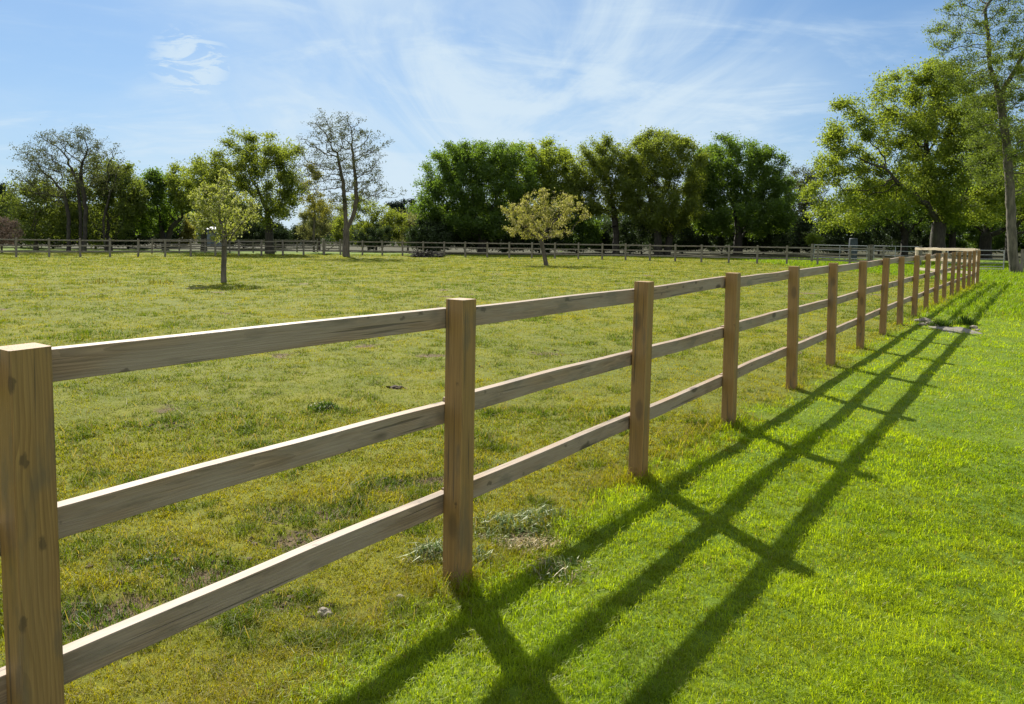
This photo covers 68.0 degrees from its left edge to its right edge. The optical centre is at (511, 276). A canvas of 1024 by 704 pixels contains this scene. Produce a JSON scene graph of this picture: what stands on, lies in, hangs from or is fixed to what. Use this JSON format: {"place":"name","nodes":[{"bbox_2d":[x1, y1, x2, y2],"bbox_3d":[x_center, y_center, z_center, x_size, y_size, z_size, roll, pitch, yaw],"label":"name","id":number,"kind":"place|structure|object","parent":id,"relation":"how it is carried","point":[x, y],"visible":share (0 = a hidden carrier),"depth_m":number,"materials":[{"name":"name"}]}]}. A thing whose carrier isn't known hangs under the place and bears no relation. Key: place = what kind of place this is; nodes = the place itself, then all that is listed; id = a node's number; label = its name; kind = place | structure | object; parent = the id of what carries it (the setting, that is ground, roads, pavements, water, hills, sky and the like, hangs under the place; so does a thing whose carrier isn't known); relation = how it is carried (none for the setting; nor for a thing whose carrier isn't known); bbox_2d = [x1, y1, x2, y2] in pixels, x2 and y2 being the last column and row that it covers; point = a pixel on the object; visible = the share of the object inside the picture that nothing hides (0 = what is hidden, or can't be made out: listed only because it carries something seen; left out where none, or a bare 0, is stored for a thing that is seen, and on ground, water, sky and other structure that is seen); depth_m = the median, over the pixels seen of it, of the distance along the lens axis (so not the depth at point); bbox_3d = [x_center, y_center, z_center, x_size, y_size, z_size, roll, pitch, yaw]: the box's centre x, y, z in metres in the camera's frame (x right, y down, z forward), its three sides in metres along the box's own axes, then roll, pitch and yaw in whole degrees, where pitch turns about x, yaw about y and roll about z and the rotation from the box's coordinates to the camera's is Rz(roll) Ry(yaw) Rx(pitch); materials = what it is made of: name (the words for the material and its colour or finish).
{"place":"outdoors","nodes":[
{"label":"outdoors","id":0,"kind":"place"},
{"bbox_2d":[207,227,227,245],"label":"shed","id":1,"kind":"structure","parent":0,"point":[209,235],"depth_m":86.81,"materials":[{"name":"grey"}]},
{"bbox_2d":[0,252,983,703],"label":"paddock grass","id":2,"kind":"structure","parent":0,"point":[244,614],"depth_m":5.53,"materials":[{"name":"green plant"}]},
{"bbox_2d":[0,235,1023,703],"bbox_3d":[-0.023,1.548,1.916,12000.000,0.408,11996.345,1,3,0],"label":"ground","id":3,"kind":"structure","parent":0,"point":[374,389],"depth_m":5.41,"materials":[{"name":"green plant"}]},
{"bbox_2d":[0,181,10,244],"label":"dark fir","id":4,"kind":"object","parent":3,"relation":"on","point":[2,188],"visible":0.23,"depth_m":77.53,"materials":[{"name":"green plant"}]},
{"bbox_2d":[0,216,25,252],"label":"blossom bush","id":5,"kind":"object","parent":3,"relation":"on","point":[5,232],"visible":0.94,"depth_m":55.90,"materials":[{"name":"pink plant"}]},
{"bbox_2d":[0,217,38,246],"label":"hedge bush","id":6,"kind":"object","parent":3,"relation":"on","point":[23,242],"visible":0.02,"depth_m":71.12,"materials":[{"name":"green plant"}]},
{"bbox_2d":[0,174,89,249],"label":"field maple","id":7,"kind":"object","parent":3,"relation":"on","point":[39,218],"visible":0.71,"depth_m":63.18,"materials":[{"name":"green plant"}]},
{"bbox_2d":[20,225,82,247],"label":"hedge bush","id":8,"kind":"object","parent":3,"relation":"on","point":[56,243],"visible":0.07,"depth_m":69.48,"materials":[{"name":"green plant"}]},
{"bbox_2d":[5,122,130,250],"bbox_3d":[-36.253,-7.175,61.641,9.563,10.626,6.760,0,3,-14],"label":"alder tree","id":9,"kind":"object","parent":3,"relation":"on","point":[83,167],"visible":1,"depth_m":61.39,"materials":[{"name":"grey plant"}]},
{"bbox_2d":[1,597,144,640],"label":"grass tuft","id":10,"kind":"object","parent":3,"relation":"on","point":[80,620],"visible":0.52,"depth_m":2.93,"materials":[{"name":"green plant"}]},
{"bbox_2d":[63,206,126,248],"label":"hedge bush","id":11,"kind":"object","parent":3,"relation":"on","point":[77,242],"visible":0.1,"depth_m":71.30,"materials":[{"name":"green plant"}]},
{"bbox_2d":[49,153,154,250],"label":"ash tree","id":12,"kind":"object","parent":3,"relation":"on","point":[124,194],"visible":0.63,"depth_m":65.35,"materials":[{"name":"green plant"}]},
{"bbox_2d":[87,278,118,283],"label":"dry weed","id":13,"kind":"object","parent":3,"relation":"on","point":[103,280],"visible":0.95,"depth_m":20.95,"materials":[{"name":"green plant"}]},
{"bbox_2d":[99,208,158,247],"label":"hedge bush","id":14,"kind":"object","parent":3,"relation":"on","point":[135,237],"visible":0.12,"depth_m":73.83,"materials":[{"name":"green plant"}]},
{"bbox_2d":[137,278,173,284],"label":"dry weed","id":15,"kind":"object","parent":3,"relation":"on","point":[154,282],"visible":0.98,"depth_m":20.92,"materials":[{"name":"green plant"}]},
{"bbox_2d":[129,199,185,245],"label":"hedge bush","id":16,"kind":"object","parent":3,"relation":"on","point":[174,236],"visible":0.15,"depth_m":79.54,"materials":[{"name":"green plant"}]},
{"bbox_2d":[119,165,200,249],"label":"holm oak","id":17,"kind":"object","parent":3,"relation":"on","point":[161,227],"visible":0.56,"depth_m":69.05,"materials":[{"name":"green plant"}]},
{"bbox_2d":[0,238,323,256],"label":"post and rail fence","id":18,"kind":"object","parent":3,"relation":"on","point":[190,241],"visible":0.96,"depth_m":52.77,"materials":[{"name":"grey wood"}]},
{"bbox_2d":[133,534,198,552],"bbox_3d":[-1.627,1.241,3.553,0.271,0.037,0.217,3,4,32],"label":"grass tuft","id":19,"kind":"object","parent":3,"relation":"on","point":[160,538],"visible":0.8,"depth_m":3.55,"materials":[{"name":"green plant"}]},
{"bbox_2d":[104,538,241,589],"bbox_3d":[-1.497,1.266,3.366,0.529,0.085,0.470,1,3,0],"label":"grass tuft","id":20,"kind":"object","parent":3,"relation":"on","point":[158,557],"visible":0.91,"depth_m":3.36,"materials":[{"name":"green plant"}]},
{"bbox_2d":[170,214,197,245],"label":"hedge bush","id":21,"kind":"object","parent":3,"relation":"on","point":[187,233],"visible":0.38,"depth_m":83.55,"materials":[{"name":"green plant"}]},
{"bbox_2d":[158,157,232,250],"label":"oak tree","id":22,"kind":"object","parent":3,"relation":"on","point":[174,168],"visible":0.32,"depth_m":67.11,"materials":[{"name":"green plant"}]},
{"bbox_2d":[185,167,261,281],"bbox_3d":[-8.377,-1.452,22.071,1.927,3.566,1.806,3,4,40],"label":"young tree","id":23,"kind":"object","parent":3,"relation":"on","point":[212,211],"visible":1,"depth_m":22.00,"materials":[{"name":"green leaves"},{"name":"grey-brown bark"}]},
{"bbox_2d":[151,238,317,252],"bbox_3d":[-23.332,-2.621,65.490,0.159,1.345,15.139,4,4,43],"label":"post and rail fence","id":24,"kind":"object","parent":3,"relation":"on","point":[229,248],"visible":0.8,"depth_m":64.66,"materials":[{"name":"grey wood"}]},
{"bbox_2d":[214,217,264,247],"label":"hedge bush","id":25,"kind":"object","parent":3,"relation":"on","point":[258,231],"visible":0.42,"depth_m":77.13,"materials":[{"name":"green plant"}]},
{"bbox_2d":[174,124,311,253],"bbox_3d":[-22.426,-7.213,63.379,11.174,11.048,6.702,1,3,0],"label":"oak tree","id":26,"kind":"object","parent":3,"relation":"on","point":[286,196],"visible":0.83,"depth_m":62.30,"materials":[{"name":"green plant"}]},
{"bbox_2d":[264,222,293,247],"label":"hedge bush","id":27,"kind":"object","parent":3,"relation":"on","point":[280,232],"visible":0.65,"depth_m":79.26,"materials":[{"name":"green plant"}]},
{"bbox_2d":[289,222,322,246],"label":"hedge bush","id":28,"kind":"object","parent":3,"relation":"on","point":[293,234],"visible":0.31,"depth_m":91.01,"materials":[{"name":"green plant"}]},
{"bbox_2d":[299,161,335,251],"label":"birch tree","id":29,"kind":"object","parent":3,"relation":"on","point":[324,209],"visible":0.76,"depth_m":69.55,"materials":[{"name":"green plant"}]},
{"bbox_2d":[307,400,338,411],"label":"green weed","id":30,"kind":"object","parent":3,"relation":"on","point":[321,405],"visible":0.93,"depth_m":6.35,"materials":[{"name":"green plant"}]},
{"bbox_2d":[295,200,353,249],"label":"willow tree","id":31,"kind":"object","parent":3,"relation":"on","point":[321,226],"visible":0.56,"depth_m":79.50,"materials":[{"name":"green plant"}]},
{"bbox_2d":[62,349,586,641],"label":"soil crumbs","id":32,"kind":"object","parent":3,"relation":"on","point":[174,559],"visible":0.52,"depth_m":3.44,"materials":[{"name":"brown soil"}]},
{"bbox_2d":[317,607,332,616],"bbox_3d":[-0.730,1.313,2.972,0.068,0.037,0.049,2,3,21],"label":"stone","id":33,"kind":"object","parent":3,"relation":"on","point":[324,610],"visible":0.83,"depth_m":2.96,"materials":[{"name":"beige stone"}]},
{"bbox_2d":[323,239,340,254],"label":"wooden gate","id":34,"kind":"structure","parent":3,"relation":"on","point":[325,245],"depth_m":61.74,"materials":[{"name":"grey wood"}]},
{"bbox_2d":[289,108,406,256],"bbox_3d":[-12.084,-6.834,56.342,8.616,11.170,5.231,1,3,0],"label":"alder tree","id":35,"kind":"object","parent":3,"relation":"on","point":[347,223],"visible":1,"depth_m":56.08,"materials":[{"name":"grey plant"}]},
{"bbox_2d":[328,193,413,249],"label":"hazel bush","id":36,"kind":"object","parent":3,"relation":"on","point":[389,216],"visible":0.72,"depth_m":75.36,"materials":[{"name":"green plant"}]},
{"bbox_2d":[352,222,394,251],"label":"yew bush","id":37,"kind":"object","parent":3,"relation":"on","point":[371,232],"visible":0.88,"depth_m":71.73,"materials":[{"name":"green plant"}]},
{"bbox_2d":[386,385,403,389],"bbox_3d":[-1.135,1.080,7.339,0.176,0.067,0.108,1,3,11],"label":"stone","id":38,"kind":"object","parent":3,"relation":"on","point":[395,386],"visible":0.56,"depth_m":7.33,"materials":[{"name":"grey stone"}]},
{"bbox_2d":[361,471,430,491],"bbox_3d":[-0.680,1.215,4.500,0.450,0.076,0.354,1,3,0],"label":"grass tuft","id":39,"kind":"object","parent":3,"relation":"on","point":[387,478],"visible":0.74,"depth_m":4.51,"materials":[{"name":"green plant"}]},
{"bbox_2d":[384,198,416,236],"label":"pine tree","id":40,"kind":"object","parent":3,"relation":"on","point":[396,205],"visible":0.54,"depth_m":124.01,"materials":[{"name":"green plant"}]},
{"bbox_2d":[378,208,427,249],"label":"hazel bush","id":41,"kind":"object","parent":3,"relation":"on","point":[411,217],"visible":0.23,"depth_m":77.82,"materials":[{"name":"green plant"}]},
{"bbox_2d":[397,535,442,564],"bbox_3d":[-0.374,1.226,3.455,0.300,0.113,0.239,1,3,0],"label":"wilted weed","id":42,"kind":"object","parent":3,"relation":"on","point":[431,545],"visible":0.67,"depth_m":3.44,"materials":[{"name":"green plant"}]},
{"bbox_2d":[406,245,450,257],"bbox_3d":[-6.379,-2.022,57.578,3.704,1.044,2.525,1,3,0],"label":"brush pile","id":43,"kind":"object","parent":3,"relation":"on","point":[423,254],"visible":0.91,"depth_m":57.29,"materials":[{"name":"brown wood"}]},
{"bbox_2d":[404,217,456,250],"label":"hedge bush","id":44,"kind":"object","parent":3,"relation":"on","point":[433,230],"visible":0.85,"depth_m":69.17,"materials":[{"name":"green plant"}]},
{"bbox_2d":[449,215,490,250],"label":"hedge bush","id":45,"kind":"object","parent":3,"relation":"on","point":[471,239],"visible":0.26,"depth_m":72.75,"materials":[{"name":"green plant"}]},
{"bbox_2d":[404,136,544,251],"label":"sycamore tree","id":46,"kind":"object","parent":3,"relation":"on","point":[496,167],"visible":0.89,"depth_m":70.00,"materials":[{"name":"green plant"}]},
{"bbox_2d":[472,544,504,565],"bbox_3d":[-0.136,1.246,3.420,0.230,0.084,0.176,1,3,0],"label":"wilted weed","id":47,"kind":"object","parent":3,"relation":"on","point":[479,550],"visible":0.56,"depth_m":3.42,"materials":[{"name":"green plant"}]},
{"bbox_2d":[0,250,980,703],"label":"post and rail fence","id":48,"kind":"object","parent":3,"relation":"on","point":[38,522],"visible":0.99,"depth_m":2.60,"materials":[{"name":"brown wood"}]},
{"bbox_2d":[476,215,536,251],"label":"hedge bush","id":49,"kind":"object","parent":3,"relation":"on","point":[511,240],"visible":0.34,"depth_m":72.94,"materials":[{"name":"green plant"}]},
{"bbox_2d":[473,509,556,547],"bbox_3d":[-0.028,1.230,3.806,0.510,0.127,0.414,1,3,0],"label":"wilted weed","id":50,"kind":"object","parent":3,"relation":"on","point":[503,521],"visible":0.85,"depth_m":3.80,"materials":[{"name":"green plant"}]},
{"bbox_2d":[12,195,1022,251],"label":"wood","id":51,"kind":"object","parent":3,"relation":"on","point":[327,238],"visible":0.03,"depth_m":111.09,"materials":[{"name":"green plant"}]},
{"bbox_2d":[494,533,566,555],"bbox_3d":[0.084,1.270,3.614,0.408,0.075,0.297,1,3,0],"label":"straw patch","id":52,"kind":"object","parent":3,"relation":"on","point":[534,542],"visible":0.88,"depth_m":3.60,"materials":[{"name":"beige plant"}]},
{"bbox_2d":[504,134,578,252],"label":"maple tree","id":53,"kind":"object","parent":3,"relation":"on","point":[549,158],"visible":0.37,"depth_m":74.92,"materials":[{"name":"green plant"}]},
{"bbox_2d":[516,206,568,252],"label":"hedge bush","id":54,"kind":"object","parent":3,"relation":"on","point":[556,240],"visible":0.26,"depth_m":74.08,"materials":[{"name":"green plant"}]},
{"bbox_2d":[500,187,591,264],"bbox_3d":[1.843,-2.684,42.156,5.006,4.550,3.123,2,3,21],"label":"young tree","id":55,"kind":"object","parent":3,"relation":"on","point":[537,224],"visible":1,"depth_m":41.96,"materials":[{"name":"green plant"}]},
{"bbox_2d":[514,502,582,535],"bbox_3d":[0.188,1.237,3.934,0.379,0.115,0.345,2,3,23],"label":"wilted weed","id":56,"kind":"object","parent":3,"relation":"on","point":[545,509],"visible":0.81,"depth_m":3.94,"materials":[{"name":"green plant"}]},
{"bbox_2d":[516,553,601,585],"bbox_3d":[0.206,1.260,3.323,0.405,0.085,0.303,1,3,0],"label":"wilted weed","id":57,"kind":"object","parent":3,"relation":"on","point":[561,563],"visible":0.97,"depth_m":3.31,"materials":[{"name":"green plant"}]},
{"bbox_2d":[549,212,605,252],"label":"hedge bush","id":58,"kind":"object","parent":3,"relation":"on","point":[581,228],"visible":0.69,"depth_m":75.05,"materials":[{"name":"green plant"}]},
{"bbox_2d":[558,130,642,253],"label":"oak tree","id":59,"kind":"object","parent":3,"relation":"on","point":[600,164],"visible":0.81,"depth_m":71.56,"materials":[{"name":"green plant"}]},
{"bbox_2d":[590,218,623,252],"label":"hedge bush","id":60,"kind":"object","parent":3,"relation":"on","point":[605,237],"visible":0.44,"depth_m":77.06,"materials":[{"name":"green plant"}]},
{"bbox_2d":[342,240,884,264],"bbox_3d":[4.778,-1.787,54.918,39.784,1.594,2.735,2,3,25],"label":"post and rail fence","id":61,"kind":"object","parent":3,"relation":"on","point":[757,247],"visible":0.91,"depth_m":53.88,"materials":[{"name":"grey wood"}]},
{"bbox_2d":[608,208,677,253],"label":"hedge bush","id":62,"kind":"object","parent":3,"relation":"on","point":[640,233],"visible":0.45,"depth_m":72.98,"materials":[{"name":"green plant"}]},
{"bbox_2d":[610,125,715,254],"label":"oak tree","id":63,"kind":"object","parent":3,"relation":"on","point":[666,166],"visible":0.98,"depth_m":69.20,"materials":[{"name":"green plant"}]},
{"bbox_2d":[662,211,711,252],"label":"hedge bush","id":64,"kind":"object","parent":3,"relation":"on","point":[688,236],"visible":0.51,"depth_m":76.59,"materials":[{"name":"green plant"}]},
{"bbox_2d":[696,209,752,253],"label":"hedge bush","id":65,"kind":"object","parent":3,"relation":"on","point":[721,241],"visible":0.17,"depth_m":78.43,"materials":[{"name":"green plant"}]},
{"bbox_2d":[681,130,803,254],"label":"sycamore tree","id":66,"kind":"object","parent":3,"relation":"on","point":[758,206],"visible":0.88,"depth_m":72.03,"materials":[{"name":"green plant"}]},
{"bbox_2d":[731,220,796,253],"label":"hedge bush","id":67,"kind":"object","parent":3,"relation":"on","point":[782,241],"visible":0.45,"depth_m":76.54,"materials":[{"name":"green plant"}]},
{"bbox_2d":[773,214,815,252],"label":"hedge bush","id":68,"kind":"object","parent":3,"relation":"on","point":[803,226],"visible":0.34,"depth_m":80.44,"materials":[{"name":"green plant"}]},
{"bbox_2d":[780,163,836,252],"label":"lime tree","id":69,"kind":"object","parent":3,"relation":"on","point":[801,206],"visible":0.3,"depth_m":83.03,"materials":[{"name":"green plant"}]},
{"bbox_2d":[804,232,824,255],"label":"tree","id":70,"kind":"object","parent":3,"relation":"on","point":[810,238],"visible":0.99,"depth_m":65.67,"materials":[{"name":"green plant"}]},
{"bbox_2d":[810,244,870,261],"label":"metal gate","id":71,"kind":"structure","parent":3,"relation":"on","point":[868,250],"depth_m":51.97,"materials":[{"name":"metal"}]},
{"bbox_2d":[805,211,876,252],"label":"hedge bush","id":72,"kind":"object","parent":3,"relation":"on","point":[841,240],"visible":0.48,"depth_m":74.71,"materials":[{"name":"green plant"}]},
{"bbox_2d":[848,238,857,259],"bbox_3d":[26.034,-2.104,57.951,0.660,1.730,0.660,1,3,0],"label":"water barrel","id":73,"kind":"object","parent":3,"relation":"on","point":[853,241],"visible":0.56,"depth_m":57.69,"materials":[{"name":"grey plastic"}]},
{"bbox_2d":[725,256,1023,318],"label":"rough grass","id":74,"kind":"structure","parent":3,"relation":"on","point":[1006,278],"depth_m":24.31,"materials":[{"name":"green plant"}]},
{"bbox_2d":[850,210,915,253],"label":"hedge bush","id":75,"kind":"object","parent":3,"relation":"on","point":[892,231],"visible":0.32,"depth_m":78.69,"materials":[{"name":"green plant"}]},
{"bbox_2d":[870,245,921,264],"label":"metal gate","id":76,"kind":"structure","parent":3,"relation":"on","point":[895,255],"depth_m":49.51,"materials":[{"name":"metal"}]},
{"bbox_2d":[830,171,962,256],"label":"oak tree","id":77,"kind":"object","parent":3,"relation":"on","point":[904,232],"visible":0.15,"depth_m":71.63,"materials":[{"name":"green plant"}]},
{"bbox_2d":[796,53,1023,254],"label":"oak","id":78,"kind":"object","parent":3,"relation":"on","point":[924,128],"visible":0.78,"depth_m":55.72,"materials":[{"name":"green plant"}]},
{"bbox_2d":[887,213,945,253],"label":"hedge bush","id":79,"kind":"object","parent":3,"relation":"on","point":[918,233],"visible":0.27,"depth_m":82.63,"materials":[{"name":"green plant"}]},
{"bbox_2d":[921,317,930,321],"bbox_3d":[7.597,0.797,13.921,0.184,0.107,0.159,1,3,0],"label":"stone","id":80,"kind":"object","parent":3,"relation":"on","point":[924,319],"visible":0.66,"depth_m":13.88,"materials":[{"name":"grey stone"}]},
{"bbox_2d":[928,316,952,326],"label":"grass tuft","id":81,"kind":"object","parent":3,"relation":"on","point":[941,323],"visible":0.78,"depth_m":13.01,"materials":[{"name":"green plant"}]},
{"bbox_2d":[899,179,990,252],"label":"oak tree","id":82,"kind":"object","parent":3,"relation":"on","point":[952,241],"visible":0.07,"depth_m":79.54,"materials":[{"name":"green plant"}]},
{"bbox_2d":[915,247,979,282],"bbox_3d":[16.988,-0.441,29.909,0.223,1.436,4.289,1,3,0],"label":"post and rail fence","id":83,"kind":"object","parent":3,"relation":"on","point":[929,249],"visible":0.51,"depth_m":29.83,"materials":[{"name":"brown wood"}]},
{"bbox_2d":[947,318,962,325],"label":"grass tuft","id":84,"kind":"object","parent":3,"relation":"on","point":[957,323],"visible":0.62,"depth_m":13.45,"materials":[{"name":"green plant"}]},
{"bbox_2d":[928,326,982,333],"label":"concrete slab","id":85,"kind":"structure","parent":3,"relation":"on","point":[951,329],"depth_m":12.61,"materials":[{"name":"grey concrete"}]},
{"bbox_2d":[924,221,1004,251],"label":"hedge bush","id":86,"kind":"object","parent":3,"relation":"on","point":[963,243],"visible":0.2,"depth_m":80.39,"materials":[{"name":"green plant"}]},
{"bbox_2d":[956,312,978,325],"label":"grass tuft","id":87,"kind":"object","parent":3,"relation":"on","point":[964,321],"visible":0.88,"depth_m":13.47,"materials":[{"name":"green plant"}]},
{"bbox_2d":[912,147,1023,258],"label":"oak tree","id":88,"kind":"object","parent":3,"relation":"on","point":[985,239],"visible":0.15,"depth_m":67.74,"materials":[{"name":"green plant"}]},
{"bbox_2d":[921,0,1023,272],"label":"tall ash","id":89,"kind":"object","parent":3,"relation":"on","point":[1016,70],"visible":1,"depth_m":38.25,"materials":[{"name":"green plant"}]},
{"bbox_2d":[947,250,1004,269],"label":"metal gate","id":90,"kind":"structure","parent":3,"relation":"on","point":[989,259],"depth_m":39.38,"materials":[{"name":"metal"}]},
{"bbox_2d":[966,214,1023,254],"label":"hedge bush","id":91,"kind":"object","parent":3,"relation":"on","point":[1001,237],"visible":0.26,"depth_m":79.27,"materials":[{"name":"green plant"}]},
{"bbox_2d":[976,161,1023,260],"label":"oak tree","id":92,"kind":"object","parent":3,"relation":"on","point":[1020,219],"visible":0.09,"depth_m":61.63,"materials":[{"name":"green plant"}]},
{"bbox_2d":[1002,229,1023,251],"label":"hedge bush","id":93,"kind":"object","parent":3,"relation":"on","point":[1019,243],"visible":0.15,"depth_m":78.31,"materials":[{"name":"green plant"}]},
{"bbox_2d":[1020,249,1023,271],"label":"wooden post","id":94,"kind":"object","parent":3,"relation":"on","point":[1022,260],"visible":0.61,"depth_m":38.80,"materials":[{"name":"grey wood"}]},
{"bbox_2d":[0,0,1023,237],"label":"sky","id":95,"kind":"structure","parent":0,"point":[162,79],"materials":[{"name":"blue"}]}
]}

